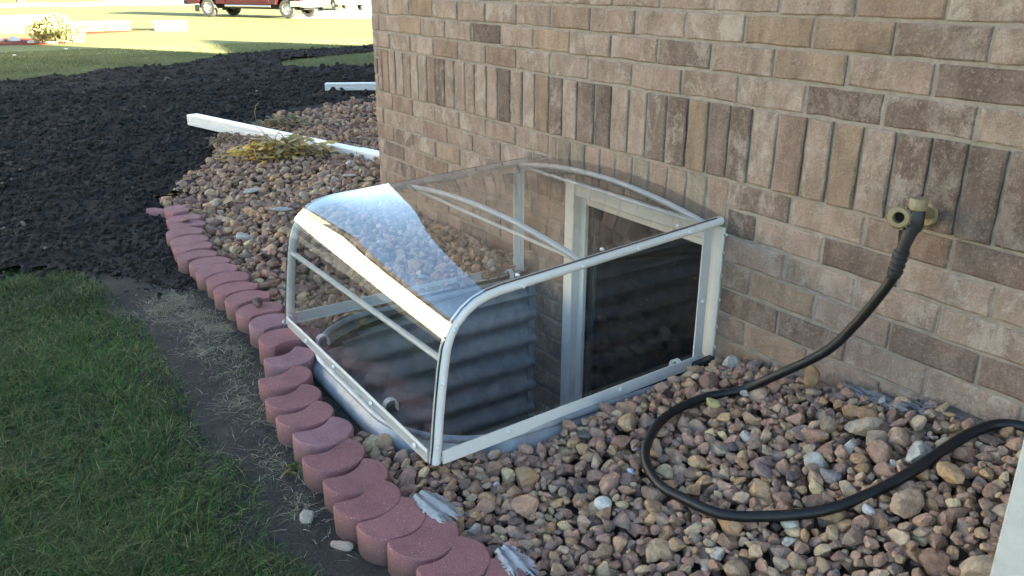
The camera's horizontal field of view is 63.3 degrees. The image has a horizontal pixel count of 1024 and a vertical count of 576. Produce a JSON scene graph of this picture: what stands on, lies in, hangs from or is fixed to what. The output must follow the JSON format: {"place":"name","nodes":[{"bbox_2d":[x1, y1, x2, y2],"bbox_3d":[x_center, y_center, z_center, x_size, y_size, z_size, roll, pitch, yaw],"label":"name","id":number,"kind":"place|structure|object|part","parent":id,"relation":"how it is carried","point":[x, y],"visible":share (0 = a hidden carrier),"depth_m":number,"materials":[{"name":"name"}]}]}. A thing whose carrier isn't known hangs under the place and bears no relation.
{"place":"outdoors","nodes":[
{"label":"outdoors","id":0,"kind":"place"},
{"bbox_2d":[0,14,47,22],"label":"wall","id":1,"kind":"structure","parent":0,"point":[16,18],"depth_m":31.97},
{"bbox_2d":[0,265,325,575],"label":"grass","id":2,"kind":"structure","parent":0,"point":[96,540],"depth_m":2.48,"materials":[{"name":"green plant"}]},
{"bbox_2d":[0,0,370,6],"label":"road","id":3,"kind":"structure","parent":0,"point":[90,4],"depth_m":55.24,"materials":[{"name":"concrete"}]},
{"bbox_2d":[0,0,372,56],"bbox_3d":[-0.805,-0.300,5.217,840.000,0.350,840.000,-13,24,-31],"label":"ground","id":4,"kind":"structure","parent":0,"point":[244,26],"depth_m":30.24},
{"bbox_2d":[0,38,77,45],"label":"mulch bed","id":5,"kind":"object","parent":4,"relation":"on","point":[22,41],"visible":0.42,"depth_m":21.83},
{"bbox_2d":[8,36,19,40],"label":"edging stone","id":6,"kind":"object","parent":5,"relation":"on","point":[11,38],"visible":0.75,"depth_m":22.63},
{"bbox_2d":[25,12,85,42],"bbox_3d":[-11.870,-6.739,21.547,1.344,0.802,1.016,4,21,9],"label":"shrub","id":7,"kind":"object","parent":5,"relation":"on","point":[49,28],"visible":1,"depth_m":21.41,"materials":[{"name":"yellow plant"}]},
{"bbox_2d":[0,21,130,33],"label":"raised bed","id":8,"kind":"object","parent":4,"relation":"on","point":[19,28],"visible":0.47,"depth_m":27.39,"materials":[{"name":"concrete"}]},
{"bbox_2d":[79,30,150,34],"bbox_3d":[-13.763,-8.268,27.010,1.431,0.124,3.774,9,22,23],"label":"mulch bed","id":9,"kind":"object","parent":4,"relation":"on","point":[98,32],"visible":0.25,"depth_m":27.48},
{"bbox_2d":[153,20,186,30],"bbox_3d":[-11.659,-8.956,28.349,0.940,0.320,0.640,0,20,-1],"label":"utility box","id":10,"kind":"object","parent":4,"relation":"on","point":[170,25],"visible":0.98,"depth_m":28.08,"materials":[{"name":"white"}]},
{"bbox_2d":[183,0,327,17],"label":"pickup truck","id":11,"kind":"object","parent":4,"relation":"on","point":[290,8],"visible":1,"depth_m":37.39,"materials":[{"name":"red paint"}]},
{"bbox_3d":[-12.413,-13.167,37.249,1.120,0.640,0.047,8,22,20],"label":"door","id":12,"kind":"part","parent":11,"relation":"part of","materials":[{"name":"red paint"}]},
{"bbox_3d":[-11.320,-13.009,36.835,1.180,0.640,0.047,8,22,20],"label":"door","id":13,"kind":"part","parent":11,"relation":"part of","materials":[{"name":"red paint"}]},
{"bbox_2d":[371,0,1023,440],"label":"brick house","id":14,"kind":"structure","parent":4,"relation":"on","point":[801,146],"depth_m":2.67,"materials":[{"name":"brown brick"}]},
{"bbox_2d":[560,178,727,406],"bbox_3d":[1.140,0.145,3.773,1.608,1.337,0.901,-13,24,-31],"label":"window","id":15,"kind":"structure","parent":14,"relation":"in","point":[639,336],"depth_m":3.82,"materials":[{"name":"beige plastic"}]},
{"bbox_2d":[886,196,937,279],"bbox_3d":[1.032,-0.134,2.144,0.149,0.217,0.082,-13,24,-31],"label":"outdoor tap","id":16,"kind":"object","parent":14,"relation":"attached to","point":[914,217],"visible":1,"depth_m":2.10,"materials":[{"name":"beige metal"}]},
{"bbox_2d":[640,230,1023,521],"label":"garden hose","id":17,"kind":"object","parent":16,"relation":"attached to","point":[930,458],"visible":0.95,"depth_m":2.07,"materials":[{"name":"black rubber"}]},
{"bbox_2d":[0,37,373,80],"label":"lawn grass","id":18,"kind":"structure","parent":0,"point":[59,60],"depth_m":17.10,"materials":[{"name":"green plant"}]},
{"bbox_2d":[0,44,377,298],"bbox_3d":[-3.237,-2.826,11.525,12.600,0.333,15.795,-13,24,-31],"label":"soil","id":19,"kind":"structure","parent":0,"point":[134,154],"depth_m":7.04,"materials":[{"name":"black soil"}]},
{"bbox_2d":[187,113,378,160],"bbox_3d":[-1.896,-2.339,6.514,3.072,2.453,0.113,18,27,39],"label":"downspout extension","id":20,"kind":"object","parent":19,"relation":"on","point":[211,123],"visible":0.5,"depth_m":7.18,"materials":[{"name":"white paint"}]},
{"bbox_2d":[325,82,375,90],"bbox_3d":[-1.392,-2.478,10.187,1.776,0.095,0.100,-1,21,-3],"label":"downspout extension","id":21,"kind":"object","parent":19,"relation":"on","point":[356,85],"visible":0.33,"depth_m":10.11,"materials":[{"name":"white paint"}]},
{"bbox_2d":[243,187,263,193],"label":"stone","id":22,"kind":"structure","parent":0,"point":[249,190],"depth_m":5.29,"materials":[{"name":"white stone"}]},
{"bbox_2d":[0,194,541,575],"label":"dirt","id":23,"kind":"structure","parent":0,"point":[331,562],"depth_m":2.65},
{"bbox_2d":[146,208,165,217],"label":"edging block","id":24,"kind":"object","parent":23,"relation":"on","point":[155,211],"depth_m":4.96,"materials":[{"name":"red concrete"}]},
{"bbox_2d":[164,204,189,219],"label":"edging block","id":25,"kind":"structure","parent":23,"relation":"on","point":[173,210],"depth_m":4.82,"materials":[{"name":"red concrete"}]},
{"bbox_2d":[166,214,201,229],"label":"edging block","id":26,"kind":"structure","parent":23,"relation":"on","point":[172,220],"depth_m":4.71,"materials":[{"name":"red concrete"}]},
{"bbox_2d":[166,227,203,246],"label":"edging block","id":27,"kind":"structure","parent":23,"relation":"on","point":[171,234],"depth_m":4.44,"materials":[{"name":"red concrete"}]},
{"bbox_2d":[170,220,205,229],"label":"edging block","id":28,"kind":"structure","parent":23,"relation":"on","point":[196,223],"depth_m":4.60,"materials":[{"name":"red concrete"}]},
{"bbox_2d":[179,217,189,221],"bbox_3d":[-1.833,-0.385,4.651,0.055,0.021,0.072,-13,24,-31],"label":"stone chip","id":29,"kind":"object","parent":28,"relation":"on","point":[185,219],"visible":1,"depth_m":4.63,"materials":[{"name":"beige stone"}]},
{"bbox_2d":[170,235,208,254],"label":"edging block","id":30,"kind":"object","parent":23,"relation":"on","point":[176,241],"depth_m":4.34,"materials":[{"name":"red concrete"}]},
{"bbox_2d":[173,241,213,263],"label":"edging block","id":31,"kind":"object","parent":23,"relation":"on","point":[179,249],"depth_m":4.21,"materials":[{"name":"red concrete"}]},
{"bbox_2d":[177,250,217,273],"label":"edging block","id":32,"kind":"object","parent":23,"relation":"on","point":[184,259],"depth_m":4.07,"materials":[{"name":"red concrete"}]},
{"bbox_2d":[189,256,229,280],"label":"edging block","id":33,"kind":"object","parent":23,"relation":"on","point":[195,265],"depth_m":3.99,"materials":[{"name":"red concrete"}]},
{"bbox_2d":[195,263,237,290],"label":"edging block","id":34,"kind":"object","parent":23,"relation":"on","point":[203,274],"depth_m":3.86,"materials":[{"name":"red concrete"}]},
{"bbox_2d":[206,271,249,299],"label":"edging block","id":35,"kind":"object","parent":23,"relation":"on","point":[214,281],"depth_m":3.76,"materials":[{"name":"red concrete"}]},
{"bbox_2d":[213,281,258,310],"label":"edging block","id":36,"kind":"object","parent":23,"relation":"on","point":[223,292],"depth_m":3.64,"materials":[{"name":"red concrete"}]},
{"bbox_2d":[122,283,355,575],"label":"dead grass","id":37,"kind":"structure","parent":23,"relation":"on","point":[193,315],"depth_m":3.19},
{"bbox_2d":[225,290,271,321],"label":"edging block","id":38,"kind":"object","parent":23,"relation":"on","point":[234,302],"depth_m":3.52,"materials":[{"name":"red concrete"}]},
{"bbox_2d":[236,302,283,333],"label":"edging block","id":39,"kind":"object","parent":23,"relation":"on","point":[246,314],"depth_m":3.40,"materials":[{"name":"red concrete"}]},
{"bbox_2d":[252,297,262,306],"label":"pebble","id":40,"kind":"object","parent":39,"relation":"on","point":[257,301],"visible":1,"depth_m":3.44,"materials":[{"name":"grey stone"}]},
{"bbox_2d":[249,313,298,348],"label":"edging block","id":41,"kind":"object","parent":23,"relation":"on","point":[259,326],"depth_m":3.27,"materials":[{"name":"red concrete"}]},
{"bbox_2d":[258,328,309,365],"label":"edging block","id":42,"kind":"object","parent":23,"relation":"on","point":[277,342],"depth_m":3.13,"materials":[{"name":"red concrete"}]},
{"bbox_2d":[258,365,313,402],"bbox_3d":[-0.762,0.366,2.858,0.142,0.130,0.182,16,27,39],"label":"edging block","id":43,"kind":"object","parent":23,"relation":"on","point":[292,379],"depth_m":2.81,"materials":[{"name":"red concrete"}]},
{"bbox_2d":[263,346,314,378],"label":"edging block","id":44,"kind":"object","parent":23,"relation":"on","point":[284,363],"depth_m":2.96,"materials":[{"name":"red concrete"}]},
{"bbox_2d":[280,461,303,479],"bbox_3d":[-0.616,0.533,2.424,0.105,0.037,0.145,0,20,1],"label":"seedling","id":45,"kind":"object","parent":23,"relation":"on","point":[293,466],"visible":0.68,"depth_m":2.41,"materials":[{"name":"green plant"}]},
{"bbox_2d":[265,384,321,425],"bbox_3d":[-0.701,0.417,2.725,0.142,0.130,0.182,17,26,37],"label":"edging block","id":46,"kind":"object","parent":23,"relation":"on","point":[301,397],"depth_m":2.68,"materials":[{"name":"red concrete"}]},
{"bbox_2d":[275,400,334,447],"bbox_3d":[-0.635,0.458,2.617,0.142,0.130,0.182,17,26,38],"label":"edging block","id":47,"kind":"object","parent":23,"relation":"on","point":[315,415],"depth_m":2.57,"materials":[{"name":"red concrete"}]},
{"bbox_2d":[300,509,314,522],"bbox_3d":[-0.548,0.617,2.224,0.040,0.042,0.059,-4,21,-11],"label":"stone","id":48,"kind":"object","parent":23,"relation":"on","point":[306,515],"visible":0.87,"depth_m":2.21,"materials":[{"name":"beige stone"}]},
{"bbox_2d":[292,417,353,463],"bbox_3d":[-0.556,0.493,2.513,0.142,0.130,0.182,16,24,37],"label":"edging block","id":49,"kind":"object","parent":23,"relation":"on","point":[331,433],"depth_m":2.46,"materials":[{"name":"red concrete"}]},
{"bbox_2d":[302,438,365,493],"bbox_3d":[-0.499,0.540,2.401,0.142,0.130,0.182,19,28,38],"label":"edging block","id":50,"kind":"object","parent":23,"relation":"on","point":[344,456],"depth_m":2.35,"materials":[{"name":"red concrete"}]},
{"bbox_2d":[330,540,353,551],"bbox_3d":[-0.433,0.658,2.112,0.063,0.027,0.028,7,21,17],"label":"stone","id":51,"kind":"object","parent":23,"relation":"on","point":[346,546],"visible":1,"depth_m":2.10,"materials":[{"name":"beige stone"}]},
{"bbox_2d":[323,458,389,513],"bbox_3d":[-0.415,0.580,2.297,0.142,0.130,0.182,17,27,38],"label":"edging block","id":52,"kind":"object","parent":23,"relation":"on","point":[356,483],"depth_m":2.26,"materials":[{"name":"red concrete"}]},
{"bbox_2d":[333,479,401,544],"bbox_3d":[-0.363,0.614,2.192,0.142,0.130,0.182,14,26,35],"label":"edging block","id":53,"kind":"object","parent":23,"relation":"on","point":[378,498],"depth_m":2.14,"materials":[{"name":"red concrete"}]},
{"bbox_2d":[356,497,426,566],"bbox_3d":[-0.288,0.643,2.114,0.142,0.130,0.182,13,25,35],"label":"edging block","id":54,"kind":"object","parent":23,"relation":"on","point":[404,517],"depth_m":2.06,"materials":[{"name":"red concrete"}]},
{"bbox_2d":[387,515,459,575],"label":"edging block","id":55,"kind":"object","parent":23,"relation":"on","point":[429,540],"depth_m":1.99,"materials":[{"name":"red concrete"}]},
{"bbox_2d":[416,536,490,575],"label":"edging block","id":56,"kind":"object","parent":23,"relation":"on","point":[465,556],"depth_m":1.94,"materials":[{"name":"red concrete"}]},
{"bbox_2d":[485,559,525,575],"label":"edging block","id":57,"kind":"object","parent":23,"relation":"on","point":[495,568],"depth_m":1.91,"materials":[{"name":"red concrete"}]},
{"bbox_2d":[293,3,371,17],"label":"driveway","id":58,"kind":"structure","parent":0,"point":[354,12],"depth_m":41.91,"materials":[{"name":"concrete"}]},
{"bbox_2d":[318,0,367,10],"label":"parked car","id":59,"kind":"object","parent":58,"relation":"on","point":[360,4],"visible":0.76,"depth_m":45.12,"materials":[{"name":"silver metal"}]},
{"bbox_2d":[158,94,1023,575],"bbox_3d":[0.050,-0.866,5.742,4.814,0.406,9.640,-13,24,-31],"label":"gravel","id":60,"kind":"structure","parent":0,"point":[246,244],"depth_m":2.29,"materials":[{"name":"brown gravel"}]},
{"bbox_2d":[209,198,220,207],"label":"stone","id":61,"kind":"object","parent":60,"relation":"on","point":[216,203],"visible":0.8,"depth_m":5.04,"materials":[{"name":"beige stone"}]},
{"bbox_2d":[220,195,233,205],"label":"stone","id":62,"kind":"object","parent":61,"relation":"on","point":[228,199],"visible":1,"depth_m":5.03,"materials":[{"name":"beige stone"}]},
{"bbox_2d":[206,132,242,146],"bbox_3d":[-2.441,-1.266,6.991,0.305,0.108,0.413,-13,24,-31],"label":"weed","id":63,"kind":"object","parent":60,"relation":"on","point":[221,140],"visible":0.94,"depth_m":6.96,"materials":[{"name":"green plant"}]},
{"bbox_2d":[212,123,341,164],"bbox_3d":[-1.739,-1.087,6.184,0.871,0.239,0.678,-13,24,-31],"label":"withered plant","id":64,"kind":"object","parent":60,"relation":"on","point":[293,145],"visible":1,"depth_m":6.16,"materials":[{"name":"yellow plant"}]},
{"bbox_2d":[269,207,292,210],"bbox_3d":[-1.325,-0.454,4.767,0.148,0.019,0.054,0,20,-1],"label":"slate slab","id":65,"kind":"object","parent":60,"relation":"on","point":[281,209],"depth_m":4.76,"materials":[{"name":"grey stone"}]},
{"bbox_2d":[247,103,322,130],"bbox_3d":[-2.115,-1.577,7.605,0.818,0.246,0.670,-13,24,-31],"label":"withered plant","id":66,"kind":"object","parent":60,"relation":"on","point":[273,121],"visible":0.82,"depth_m":7.59,"materials":[{"name":"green plant"}]},
{"bbox_2d":[412,490,466,524],"bbox_3d":[-0.190,0.566,2.122,0.108,0.027,0.162,-34,39,-56],"label":"torn sheeting","id":67,"kind":"object","parent":60,"relation":"on","point":[434,506],"visible":1,"depth_m":2.13,"materials":[{"name":"plastic"}]},
{"bbox_2d":[495,543,538,575],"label":"torn sheeting","id":68,"kind":"object","parent":60,"relation":"on","point":[511,558],"visible":1,"depth_m":1.94,"materials":[{"name":"plastic"}]},
{"bbox_2d":[594,496,611,509],"bbox_3d":[0.238,0.565,2.177,0.048,0.035,0.049,-13,24,-31],"label":"stone","id":69,"kind":"object","parent":60,"relation":"on","point":[601,502],"visible":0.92,"depth_m":2.16,"materials":[{"name":"white stone"}]},
{"bbox_2d":[627,468,634,474],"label":"stone","id":70,"kind":"object","parent":60,"relation":"on","point":[630,471],"visible":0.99,"depth_m":2.30,"materials":[{"name":"white stone"}]},
{"bbox_2d":[706,397,720,407],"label":"stone","id":71,"kind":"object","parent":60,"relation":"on","point":[713,403],"visible":1,"depth_m":2.47,"materials":[{"name":"beige stone"}]},
{"bbox_2d":[754,459,772,478],"bbox_3d":[0.650,0.475,2.167,0.039,0.029,0.080,-4,21,-12],"label":"stone","id":72,"kind":"object","parent":60,"relation":"on","point":[761,469],"visible":1,"depth_m":2.15,"materials":[{"name":"grey stone"}]},
{"bbox_2d":[780,521,799,528],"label":"stone","id":73,"kind":"object","parent":60,"relation":"on","point":[788,524],"visible":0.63,"depth_m":1.99,"materials":[{"name":"white stone"}]},
{"bbox_2d":[803,364,819,388],"bbox_3d":[0.904,0.268,2.503,0.047,0.088,0.045,9,22,22],"label":"stone","id":74,"kind":"object","parent":60,"relation":"on","point":[811,376],"visible":0.93,"depth_m":2.48,"materials":[{"name":"beige stone"}]},
{"bbox_2d":[819,415,837,432],"bbox_3d":[0.848,0.369,2.238,0.041,0.055,0.056,-13,24,-31],"label":"stone","id":75,"kind":"object","parent":60,"relation":"on","point":[828,424],"visible":1,"depth_m":2.22,"materials":[{"name":"beige stone"}]},
{"bbox_2d":[820,468,841,483],"bbox_3d":[0.803,0.475,2.093,0.051,0.030,0.043,4,21,11],"label":"stone","id":76,"kind":"object","parent":60,"relation":"on","point":[829,476],"visible":0.94,"depth_m":2.08,"materials":[{"name":"grey stone"}]},
{"bbox_2d":[862,503,876,514],"bbox_3d":[0.837,0.518,1.944,0.027,0.024,0.033,0,20,0],"label":"stone","id":77,"kind":"object","parent":60,"relation":"on","point":[867,509],"visible":1,"depth_m":1.94,"materials":[{"name":"white stone"}]},
{"bbox_2d":[844,384,943,415],"bbox_3d":[1.050,0.313,2.302,0.115,0.074,0.300,-13,24,-31],"label":"plastic sheeting","id":78,"kind":"object","parent":60,"relation":"on","point":[874,395],"visible":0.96,"depth_m":2.28,"materials":[{"name":"plastic"}]},
{"bbox_2d":[990,441,1023,575],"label":"post","id":79,"kind":"object","parent":60,"relation":"on","point":[1009,558],"depth_m":1.46,"materials":[{"name":"white"}]},
{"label":"gravel","id":80,"kind":"object","parent":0,"visible":0},
{"bbox_2d":[313,277,680,463],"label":"window well","id":81,"kind":"object","parent":80,"relation":"on","point":[383,359],"depth_m":3.64,"materials":[{"name":"metal"}]},
{"bbox_2d":[282,157,723,465],"bbox_3d":[-0.078,-0.063,2.995,1.184,0.601,1.252,-13,24,-31],"label":"window well cover","id":82,"kind":"object","parent":81,"relation":"on","point":[518,171],"depth_m":2.85,"materials":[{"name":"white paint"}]}
]}

